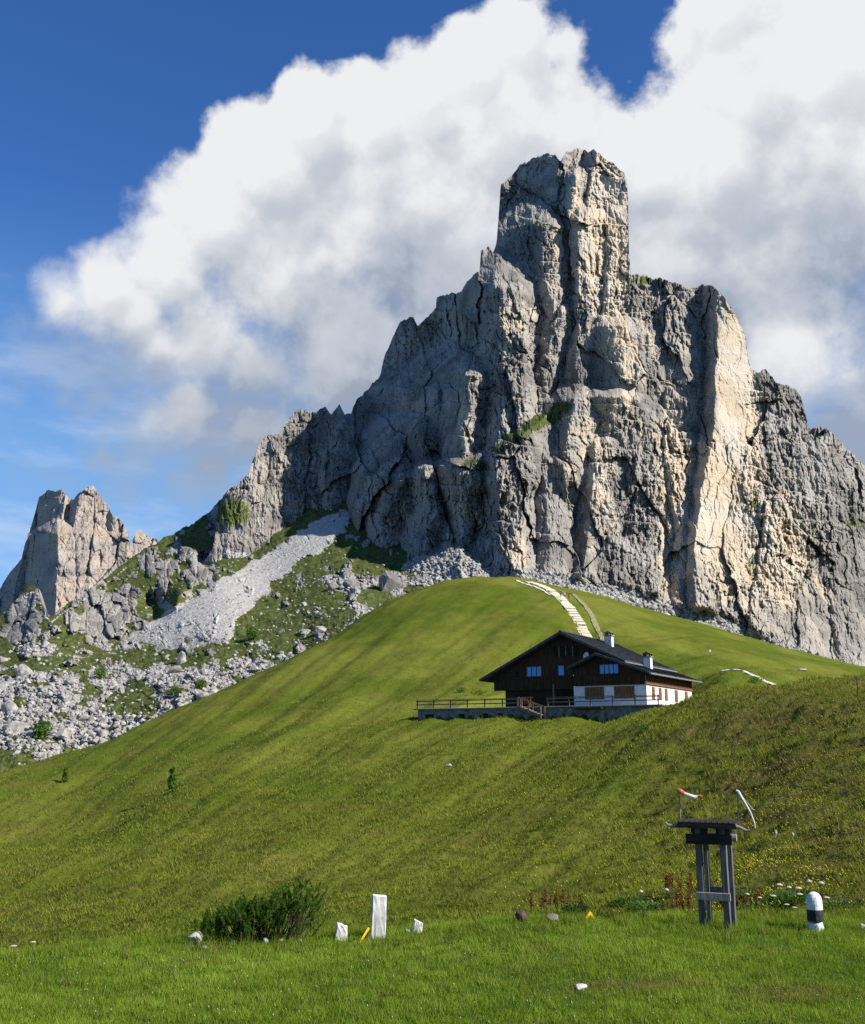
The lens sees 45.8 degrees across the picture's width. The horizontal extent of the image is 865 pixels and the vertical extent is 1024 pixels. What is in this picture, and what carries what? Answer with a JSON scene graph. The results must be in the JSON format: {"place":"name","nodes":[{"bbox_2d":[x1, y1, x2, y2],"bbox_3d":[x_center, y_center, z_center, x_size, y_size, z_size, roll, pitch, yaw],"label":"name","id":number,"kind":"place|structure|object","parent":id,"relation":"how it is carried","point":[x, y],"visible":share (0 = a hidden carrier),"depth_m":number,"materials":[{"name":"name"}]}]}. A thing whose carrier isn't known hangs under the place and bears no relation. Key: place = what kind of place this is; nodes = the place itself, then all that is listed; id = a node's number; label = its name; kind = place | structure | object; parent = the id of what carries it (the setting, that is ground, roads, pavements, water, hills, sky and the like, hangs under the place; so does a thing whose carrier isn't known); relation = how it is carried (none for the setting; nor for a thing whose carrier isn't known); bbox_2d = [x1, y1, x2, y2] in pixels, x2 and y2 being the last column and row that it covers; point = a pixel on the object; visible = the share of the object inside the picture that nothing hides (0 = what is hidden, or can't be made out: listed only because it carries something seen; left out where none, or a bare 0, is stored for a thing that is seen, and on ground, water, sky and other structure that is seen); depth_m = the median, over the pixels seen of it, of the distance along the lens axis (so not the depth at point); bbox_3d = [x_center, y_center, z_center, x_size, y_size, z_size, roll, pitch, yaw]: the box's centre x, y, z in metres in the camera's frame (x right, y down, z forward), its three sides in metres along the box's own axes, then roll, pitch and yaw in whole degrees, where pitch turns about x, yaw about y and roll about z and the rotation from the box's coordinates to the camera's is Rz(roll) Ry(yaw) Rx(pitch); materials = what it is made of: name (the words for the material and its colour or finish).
{"place":"outdoors","nodes":[
{"label":"outdoors","id":0,"kind":"place"},
{"bbox_2d":[0,486,157,615],"bbox_3d":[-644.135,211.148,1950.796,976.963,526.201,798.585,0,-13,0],"label":"mountain","id":1,"kind":"structure","parent":0,"point":[77,546],"depth_m":1863.05,"materials":[{"name":"grey stone"}]},
{"bbox_2d":[0,499,449,771],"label":"rocky slope","id":2,"kind":"structure","parent":0,"point":[313,533],"depth_m":442.14,"materials":[{"name":"grey stone"}]},
{"bbox_2d":[176,651,185,663],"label":"boulder","id":3,"kind":"object","parent":2,"relation":"on","point":[181,658],"visible":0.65,"depth_m":371.07,"materials":[{"name":"stone"}]},
{"bbox_2d":[15,546,358,765],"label":"loose stones","id":4,"kind":"object","parent":2,"relation":"on","point":[124,712],"visible":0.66,"depth_m":400.42,"materials":[{"name":"stone"}]},
{"bbox_2d":[0,564,443,760],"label":"rubble","id":5,"kind":"object","parent":2,"relation":"on","point":[72,730],"visible":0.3,"depth_m":338.73,"materials":[{"name":"stone"}]},
{"bbox_2d":[0,684,6,689],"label":"boulder","id":6,"kind":"object","parent":5,"relation":"on","point":[2,686],"visible":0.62,"depth_m":359.40,"materials":[{"name":"stone"}]},
{"bbox_2d":[0,656,7,662],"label":"boulder","id":7,"kind":"object","parent":5,"relation":"on","point":[3,659],"visible":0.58,"depth_m":406.54,"materials":[{"name":"stone"}]},
{"bbox_2d":[0,681,11,685],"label":"boulder","id":8,"kind":"object","parent":5,"relation":"on","point":[7,683],"visible":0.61,"depth_m":362.10,"materials":[{"name":"stone"}]},
{"bbox_2d":[1,700,17,714],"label":"boulder","id":9,"kind":"object","parent":5,"relation":"on","point":[8,705],"visible":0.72,"depth_m":329.37,"materials":[{"name":"stone"}]},
{"bbox_2d":[2,721,30,731],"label":"boulder","id":10,"kind":"object","parent":5,"relation":"on","point":[18,725],"visible":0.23,"depth_m":311.43,"materials":[{"name":"stone"}]},
{"bbox_2d":[16,707,25,712],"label":"boulder","id":11,"kind":"object","parent":5,"relation":"on","point":[22,709],"visible":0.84,"depth_m":327.37,"materials":[{"name":"stone"}]},
{"bbox_2d":[15,664,33,676],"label":"boulder","id":12,"kind":"object","parent":5,"relation":"on","point":[22,670],"visible":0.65,"depth_m":371.85,"materials":[{"name":"stone"}]},
{"bbox_2d":[23,730,34,737],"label":"boulder","id":13,"kind":"object","parent":5,"relation":"on","point":[30,733],"visible":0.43,"depth_m":303.84,"materials":[{"name":"stone"}]},
{"bbox_2d":[30,719,53,738],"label":"shrub","id":14,"kind":"object","parent":5,"relation":"on","point":[40,728],"visible":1,"depth_m":300.78,"materials":[{"name":"green plant"}]},
{"bbox_2d":[41,641,49,645],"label":"boulder","id":15,"kind":"object","parent":5,"relation":"on","point":[46,643],"visible":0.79,"depth_m":417.80,"materials":[{"name":"stone"}]},
{"bbox_2d":[45,729,56,735],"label":"boulder","id":16,"kind":"object","parent":5,"relation":"on","point":[54,731],"visible":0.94,"depth_m":302.26,"materials":[{"name":"stone"}]},
{"bbox_2d":[55,728,70,739],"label":"boulder","id":17,"kind":"object","parent":5,"relation":"on","point":[61,733],"visible":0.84,"depth_m":302.17,"materials":[{"name":"stone"}]},
{"bbox_2d":[64,678,76,684],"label":"boulder","id":18,"kind":"object","parent":5,"relation":"on","point":[71,681],"visible":1,"depth_m":354.67,"materials":[{"name":"stone"}]},
{"bbox_2d":[77,714,89,721],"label":"boulder","id":19,"kind":"object","parent":5,"relation":"on","point":[84,717],"visible":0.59,"depth_m":320.67,"materials":[{"name":"stone"}]},
{"bbox_2d":[88,716,95,721],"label":"boulder","id":20,"kind":"object","parent":5,"relation":"on","point":[92,718],"visible":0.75,"depth_m":319.00,"materials":[{"name":"stone"}]},
{"bbox_2d":[91,667,108,678],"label":"shrub","id":21,"kind":"object","parent":5,"relation":"on","point":[100,672],"visible":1,"depth_m":367.05,"materials":[{"name":"green plant"}]},
{"bbox_2d":[96,737,107,744],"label":"boulder","id":22,"kind":"object","parent":5,"relation":"on","point":[101,740],"visible":0.3,"depth_m":295.83,"materials":[{"name":"stone"}]},
{"bbox_2d":[98,729,108,736],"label":"boulder","id":23,"kind":"object","parent":5,"relation":"on","point":[103,732],"visible":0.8,"depth_m":302.17,"materials":[{"name":"stone"}]},
{"bbox_2d":[100,717,108,722],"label":"boulder","id":24,"kind":"object","parent":5,"relation":"on","point":[104,720],"visible":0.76,"depth_m":317.10,"materials":[{"name":"stone"}]},
{"bbox_2d":[166,665,183,673],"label":"boulder","id":25,"kind":"object","parent":5,"relation":"on","point":[176,669],"visible":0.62,"depth_m":355.03,"materials":[{"name":"stone"}]},
{"bbox_2d":[169,685,183,695],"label":"shrub","id":26,"kind":"object","parent":5,"relation":"on","point":[175,691],"visible":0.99,"depth_m":322.63,"materials":[{"name":"green plant"}]},
{"bbox_2d":[195,678,206,688],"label":"shrub","id":27,"kind":"object","parent":5,"relation":"on","point":[200,683],"visible":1,"depth_m":328.06,"materials":[{"name":"green plant"}]},
{"bbox_2d":[196,691,208,699],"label":"boulder","id":28,"kind":"object","parent":5,"relation":"on","point":[202,694],"visible":0.48,"depth_m":318.02,"materials":[{"name":"stone"}]},
{"bbox_2d":[201,669,209,674],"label":"boulder","id":29,"kind":"object","parent":5,"relation":"on","point":[204,671],"visible":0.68,"depth_m":346.37,"materials":[{"name":"stone"}]},
{"bbox_2d":[209,685,217,694],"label":"boulder","id":30,"kind":"object","parent":5,"relation":"on","point":[213,689],"visible":0.59,"depth_m":320.91,"materials":[{"name":"stone"}]},
{"bbox_2d":[275,654,282,659],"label":"boulder","id":31,"kind":"object","parent":5,"relation":"on","point":[279,657],"visible":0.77,"depth_m":351.48,"materials":[{"name":"stone"}]},
{"bbox_2d":[300,629,310,633],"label":"boulder","id":32,"kind":"object","parent":5,"relation":"on","point":[302,631],"visible":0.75,"depth_m":377.34,"materials":[{"name":"stone"}]},
{"bbox_2d":[328,582,339,590],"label":"boulder","id":33,"kind":"object","parent":5,"relation":"on","point":[332,586],"visible":0.92,"depth_m":433.99,"materials":[{"name":"grey stone"}]},
{"bbox_2d":[351,588,359,593],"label":"boulder","id":34,"kind":"object","parent":5,"relation":"on","point":[354,590],"visible":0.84,"depth_m":416.19,"materials":[{"name":"stone"}]},
{"bbox_2d":[379,571,403,591],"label":"boulder","id":35,"kind":"object","parent":5,"relation":"on","point":[389,581],"visible":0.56,"depth_m":424.81,"materials":[{"name":"grey stone"}]},
{"bbox_2d":[246,626,259,639],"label":"shrub","id":36,"kind":"object","parent":2,"relation":"on","point":[251,633],"visible":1,"depth_m":381.21,"materials":[{"name":"green plant"}]},
{"bbox_2d":[314,626,326,634],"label":"boulder","id":37,"kind":"object","parent":2,"relation":"on","point":[320,629],"visible":0.98,"depth_m":368.90,"materials":[{"name":"stone"}]},
{"bbox_2d":[343,578,358,587],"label":"boulder","id":38,"kind":"object","parent":2,"relation":"on","point":[350,582],"visible":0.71,"depth_m":433.01,"materials":[{"name":"grey stone"}]},
{"bbox_2d":[0,576,864,1023],"bbox_3d":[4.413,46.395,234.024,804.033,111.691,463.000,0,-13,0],"label":"hillside","id":39,"kind":"structure","parent":0,"point":[466,620],"depth_m":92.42,"materials":[{"name":"green plant"}]},
{"bbox_2d":[61,766,68,781],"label":"young conifer","id":40,"kind":"object","parent":39,"relation":"on","point":[65,775],"visible":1,"depth_m":141.82,"materials":[{"name":"green plant"}]},
{"bbox_2d":[164,766,177,791],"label":"young conifer","id":41,"kind":"object","parent":39,"relation":"on","point":[171,781],"visible":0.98,"depth_m":111.90,"materials":[{"name":"green plant"}]},
{"bbox_2d":[186,931,202,944],"bbox_3d":[-4.472,8.016,19.229,0.268,0.265,0.241,-3,-13,15],"label":"stone","id":42,"kind":"object","parent":39,"relation":"on","point":[199,936],"visible":0.83,"depth_m":19.17,"materials":[{"name":"stone"}]},
{"bbox_2d":[193,878,329,943],"bbox_3d":[-3.273,7.673,19.858,2.593,1.185,2.118,0,-13,0],"label":"mountain pine","id":43,"kind":"object","parent":39,"relation":"on","point":[245,914],"visible":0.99,"depth_m":19.57,"materials":[{"name":"green plant"}]},
{"bbox_2d":[335,922,347,941],"bbox_3d":[-1.736,7.985,19.423,0.258,0.406,0.176,2,-13,-8],"label":"stone","id":44,"kind":"object","parent":39,"relation":"on","point":[341,931],"visible":0.8,"depth_m":19.37,"materials":[{"name":"white stone"}]},
{"bbox_2d":[359,928,369,941],"bbox_3d":[-1.287,7.939,19.154,0.222,0.311,0.033,1,-13,-6],"label":"yellow stake","id":45,"kind":"object","parent":39,"relation":"on","point":[365,933],"visible":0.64,"depth_m":19.15,"materials":[{"name":"paint"}]},
{"bbox_2d":[365,933,371,940],"bbox_3d":[-1.202,8.003,19.192,0.137,0.230,0.097,0,-13,0],"label":"stone","id":46,"kind":"object","parent":39,"relation":"on","point":[367,935],"visible":0.53,"depth_m":19.18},
{"bbox_2d":[371,894,386,938],"bbox_3d":[-1.029,7.722,19.481,0.312,0.860,0.222,2,-13,-7],"label":"standing stone","id":47,"kind":"object","parent":39,"relation":"on","point":[378,917],"visible":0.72,"depth_m":19.40,"materials":[{"name":"white stone"}]},
{"bbox_2d":[412,919,422,931],"bbox_3d":[-0.295,7.901,19.443,0.230,0.335,0.176,2,-13,-8],"label":"stone","id":48,"kind":"object","parent":39,"relation":"on","point":[417,922],"visible":0.66,"depth_m":19.39,"materials":[{"name":"white stone"}]},
{"bbox_2d":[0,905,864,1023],"bbox_3d":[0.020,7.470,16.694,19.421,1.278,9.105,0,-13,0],"label":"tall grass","id":49,"kind":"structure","parent":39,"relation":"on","point":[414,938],"depth_m":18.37,"materials":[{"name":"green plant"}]},
{"bbox_2d":[7,916,860,1023],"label":"clover flowers","id":50,"kind":"object","parent":39,"relation":"on","point":[479,973],"visible":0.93,"depth_m":15.20,"materials":[{"name":"plant"}]},
{"bbox_2d":[456,686,465,691],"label":"shrub","id":51,"kind":"object","parent":39,"relation":"on","point":[460,690],"visible":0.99,"depth_m":168.94,"materials":[{"name":"green plant"}]},
{"bbox_2d":[469,688,487,694],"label":"shrub","id":52,"kind":"object","parent":39,"relation":"on","point":[480,691],"visible":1,"depth_m":167.24,"materials":[{"name":"green plant"}]},
{"bbox_2d":[515,910,526,922],"bbox_3d":[1.685,7.711,19.472,0.218,0.273,0.203,0,-13,0],"label":"stone","id":53,"kind":"object","parent":39,"relation":"on","point":[521,915],"visible":0.88,"depth_m":19.41,"materials":[{"name":"stone"}]},
{"bbox_2d":[413,704,667,721],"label":"stone terrace","id":54,"kind":"structure","parent":39,"relation":"on","point":[602,713],"depth_m":134.43,"materials":[{"name":"grey stone"}]},
{"bbox_2d":[416,698,520,708],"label":"wooden railing","id":55,"kind":"object","parent":54,"relation":"on","point":[450,704],"visible":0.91,"depth_m":140.59,"materials":[{"name":"brown wood"}]},
{"bbox_2d":[518,697,531,706],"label":"wooden bench","id":56,"kind":"object","parent":54,"relation":"on","point":[524,703],"visible":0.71,"depth_m":137.55,"materials":[{"name":"brown wood"}]},
{"bbox_2d":[517,697,545,718],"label":"wooden stair","id":57,"kind":"object","parent":54,"relation":"on","point":[528,710],"visible":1,"depth_m":134.35,"materials":[{"name":"wood"}]},
{"bbox_2d":[546,695,658,705],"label":"wooden railing","id":58,"kind":"object","parent":54,"relation":"on","point":[590,697],"visible":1,"depth_m":130.87,"materials":[{"name":"brown wood"}]},
{"bbox_2d":[528,888,562,912],"bbox_3d":[3.780,12.937,34.112,1.239,0.910,0.724,0,-13,0],"label":"dock plant","id":59,"kind":"object","parent":39,"relation":"on","point":[544,901],"visible":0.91,"depth_m":34.08,"materials":[{"name":"brown plant"}]},
{"bbox_2d":[545,913,558,922],"bbox_3d":[2.240,7.629,19.216,0.255,0.172,0.192,-4,-13,19],"label":"stone","id":60,"kind":"object","parent":39,"relation":"on","point":[553,916],"visible":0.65,"depth_m":19.17,"materials":[{"name":"white stone"}]},
{"bbox_2d":[547,888,584,912],"bbox_3d":[4.338,12.639,33.262,1.200,0.870,0.651,0,-13,0],"label":"dock plant","id":61,"kind":"object","parent":39,"relation":"on","point":[563,900],"visible":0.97,"depth_m":33.27,"materials":[{"name":"brown plant"}]},
{"bbox_2d":[560,901,589,912],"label":"weed clump","id":62,"kind":"object","parent":39,"relation":"on","point":[573,904],"visible":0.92,"depth_m":32.73,"materials":[{"name":"green plant"}]},
{"bbox_2d":[575,983,586,989],"bbox_3d":[2.184,6.960,14.998,0.171,0.092,0.132,0,-13,0],"label":"stone","id":63,"kind":"object","parent":39,"relation":"on","point":[580,985],"visible":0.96,"depth_m":14.97,"materials":[{"name":"white stone"}]},
{"bbox_2d":[479,630,702,706],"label":"chalet","id":64,"kind":"object","parent":39,"relation":"on","point":[562,664],"visible":0.96,"depth_m":139.94,"materials":[{"name":"brown wood"}]},
{"bbox_2d":[515,693,528,706],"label":"door","id":65,"kind":"structure","parent":64,"relation":"in","point":[516,694],"depth_m":143.04,"materials":[{"name":"brown wood"}]},
{"bbox_2d":[526,666,541,676],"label":"window","id":66,"kind":"structure","parent":64,"relation":"in","point":[531,671],"depth_m":141.92,"materials":[{"name":"blue glass"}]},
{"bbox_2d":[557,665,564,675],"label":"window","id":67,"kind":"structure","parent":64,"relation":"in","point":[561,668],"depth_m":139.93,"materials":[{"name":"blue glass"}]},
{"bbox_2d":[598,664,618,674],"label":"window","id":68,"kind":"structure","parent":64,"relation":"in","point":[604,669],"depth_m":135.69,"materials":[{"name":"blue glass"}]},
{"bbox_2d":[603,729,622,733],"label":"shrub","id":69,"kind":"object","parent":39,"relation":"on","point":[612,731],"visible":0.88,"depth_m":89.45,"materials":[{"name":"green plant"}]},
{"bbox_2d":[401,546,828,657],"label":"talus rubble","id":70,"kind":"object","parent":39,"relation":"on","point":[616,593],"visible":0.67,"depth_m":423.08,"materials":[{"name":"stone"}]},
{"bbox_2d":[611,894,651,906],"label":"weed clump","id":71,"kind":"object","parent":39,"relation":"on","point":[617,900],"visible":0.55,"depth_m":33.19,"materials":[{"name":"green plant"}]},
{"bbox_2d":[633,722,651,732],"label":"shrub","id":72,"kind":"object","parent":39,"relation":"on","point":[645,725],"visible":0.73,"depth_m":84.88,"materials":[{"name":"green plant"}]},
{"bbox_2d":[622,897,671,914],"bbox_3d":[6.402,11.722,30.446,1.556,0.536,1.575,0,-13,0],"label":"weed clump","id":73,"kind":"object","parent":39,"relation":"on","point":[633,907],"visible":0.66,"depth_m":30.50,"materials":[{"name":"green plant"}]},
{"bbox_2d":[483,677,864,915],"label":"yellow flowers","id":74,"kind":"object","parent":39,"relation":"on","point":[786,848],"visible":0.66,"depth_m":38.11,"materials":[{"name":"yellow plant"}]},
{"bbox_2d":[663,871,692,896],"bbox_3d":[8.066,12.184,33.398,1.056,0.864,0.700,0,-13,0],"label":"dock plant","id":75,"kind":"object","parent":39,"relation":"on","point":[670,881],"visible":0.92,"depth_m":33.45,"materials":[{"name":"brown plant"}]},
{"bbox_2d":[670,887,691,910],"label":"dock plant","id":76,"kind":"object","parent":39,"relation":"on","point":[676,897],"visible":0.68,"depth_m":29.19,"materials":[{"name":"brown plant"}]},
{"bbox_2d":[665,792,749,930],"bbox_3d":[5.276,6.622,19.355,1.558,2.637,0.800,-5,-14,22],"label":"wooden stand","id":77,"kind":"object","parent":39,"relation":"on","point":[722,836],"visible":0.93,"depth_m":19.19,"materials":[{"name":"wood"}]},
{"bbox_2d":[677,788,702,798],"bbox_3d":[4.956,5.431,19.728,0.482,0.200,0.091,-5,-14,22],"label":"wind sock","id":78,"kind":"object","parent":77,"relation":"attached to","point":[681,791],"visible":1,"depth_m":19.70,"materials":[{"name":"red fabric"}]},
{"bbox_2d":[736,790,755,827],"bbox_3d":[5.905,5.593,19.302,0.317,0.690,0.058,-5,-13,20],"label":"bent wind tube","id":79,"kind":"object","parent":77,"relation":"hanging from","point":[743,799],"visible":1,"depth_m":19.29,"materials":[{"name":"white fabric"}]},
{"bbox_2d":[708,677,725,683],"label":"shrub","id":80,"kind":"object","parent":39,"relation":"on","point":[718,679],"visible":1,"depth_m":156.31,"materials":[{"name":"green plant"}]},
{"bbox_2d":[719,889,759,908],"bbox_3d":[8.486,10.646,27.974,1.296,0.832,0.624,2,-13,-11],"label":"dock plant","id":81,"kind":"object","parent":39,"relation":"on","point":[745,898],"visible":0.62,"depth_m":27.93,"materials":[{"name":"brown plant"}]},
{"bbox_2d":[735,886,764,904],"bbox_3d":[9.020,11.063,29.596,1.171,0.530,1.174,0,-13,0],"label":"weed clump","id":82,"kind":"object","parent":39,"relation":"on","point":[738,894],"visible":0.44,"depth_m":29.59,"materials":[{"name":"green plant"}]},
{"bbox_2d":[747,676,762,683],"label":"shrub","id":83,"kind":"object","parent":39,"relation":"on","point":[755,679],"visible":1,"depth_m":159.52,"materials":[{"name":"green plant"}]},
{"bbox_2d":[736,899,797,911],"bbox_3d":[8.988,10.576,27.397,1.690,0.615,1.623,0,-13,0],"label":"weed clump","id":84,"kind":"object","parent":39,"relation":"on","point":[759,903],"visible":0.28,"depth_m":27.58,"materials":[{"name":"green plant"}]},
{"bbox_2d":[776,883,782,909],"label":"umbel flower","id":85,"kind":"object","parent":39,"relation":"on","point":[778,884],"visible":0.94,"depth_m":22.87,"materials":[{"name":"white plant"}]},
{"bbox_2d":[765,886,826,905],"bbox_3d":[10.013,10.567,28.194,1.729,0.561,1.695,0,-13,0],"label":"weed clump","id":86,"kind":"object","parent":39,"relation":"on","point":[785,895],"visible":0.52,"depth_m":28.21,"materials":[{"name":"green plant"}]},
{"bbox_2d":[806,892,823,931],"bbox_3d":[7.154,7.518,19.131,0.308,0.799,0.317,0,-13,0],"label":"stone bollard","id":87,"kind":"object","parent":39,"relation":"on","point":[814,911],"visible":0.83,"depth_m":19.05,"materials":[{"name":"white paint"}]},
{"bbox_2d":[818,881,824,908],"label":"umbel flower","id":88,"kind":"object","parent":39,"relation":"on","point":[820,883],"visible":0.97,"depth_m":22.89,"materials":[{"name":"white plant"}]},
{"bbox_2d":[821,891,864,911],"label":"weed clump","id":89,"kind":"object","parent":39,"relation":"on","point":[837,902],"visible":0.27,"depth_m":26.33,"materials":[{"name":"green plant"}]},
{"bbox_2d":[852,674,859,695],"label":"dead sapling","id":90,"kind":"object","parent":39,"relation":"on","point":[856,683],"visible":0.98,"depth_m":69.25,"materials":[{"name":"brown plant"}]},
{"bbox_2d":[0,907,864,1023],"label":"lawn grass","id":91,"kind":"structure","parent":0,"point":[133,1006],"depth_m":15.70,"materials":[{"name":"green plant"}]},
{"bbox_2d":[0,0,864,587],"label":"sky","id":92,"kind":"structure","parent":0,"point":[221,220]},
{"bbox_2d":[515,580,550,595],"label":"dirt path","id":93,"kind":"structure","parent":0,"point":[538,588],"depth_m":282.32,"materials":[{"name":"white gravel"}]},
{"bbox_2d":[204,148,864,665],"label":"mountain","id":94,"kind":"structure","parent":0,"point":[558,386],"depth_m":525.64,"materials":[{"name":"grey stone"}]},
{"bbox_2d":[548,590,582,634],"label":"stepped path","id":95,"kind":"structure","parent":0,"point":[549,591],"depth_m":242.45,"materials":[{"name":"beige stone"}]},
{"bbox_2d":[564,606,575,608],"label":"path step","id":96,"kind":"object","parent":95,"relation":"on","point":[570,607],"visible":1,"depth_m":252.74,"materials":[{"name":"beige stone"}]},
{"bbox_2d":[558,590,603,639],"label":"gravel path","id":97,"kind":"structure","parent":0,"point":[595,624],"depth_m":250.12,"materials":[{"name":"beige gravel"}]},
{"bbox_2d":[720,669,777,685],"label":"pale path","id":98,"kind":"structure","parent":0,"point":[753,675],"depth_m":167.75,"materials":[{"name":"beige gravel"}]}
]}

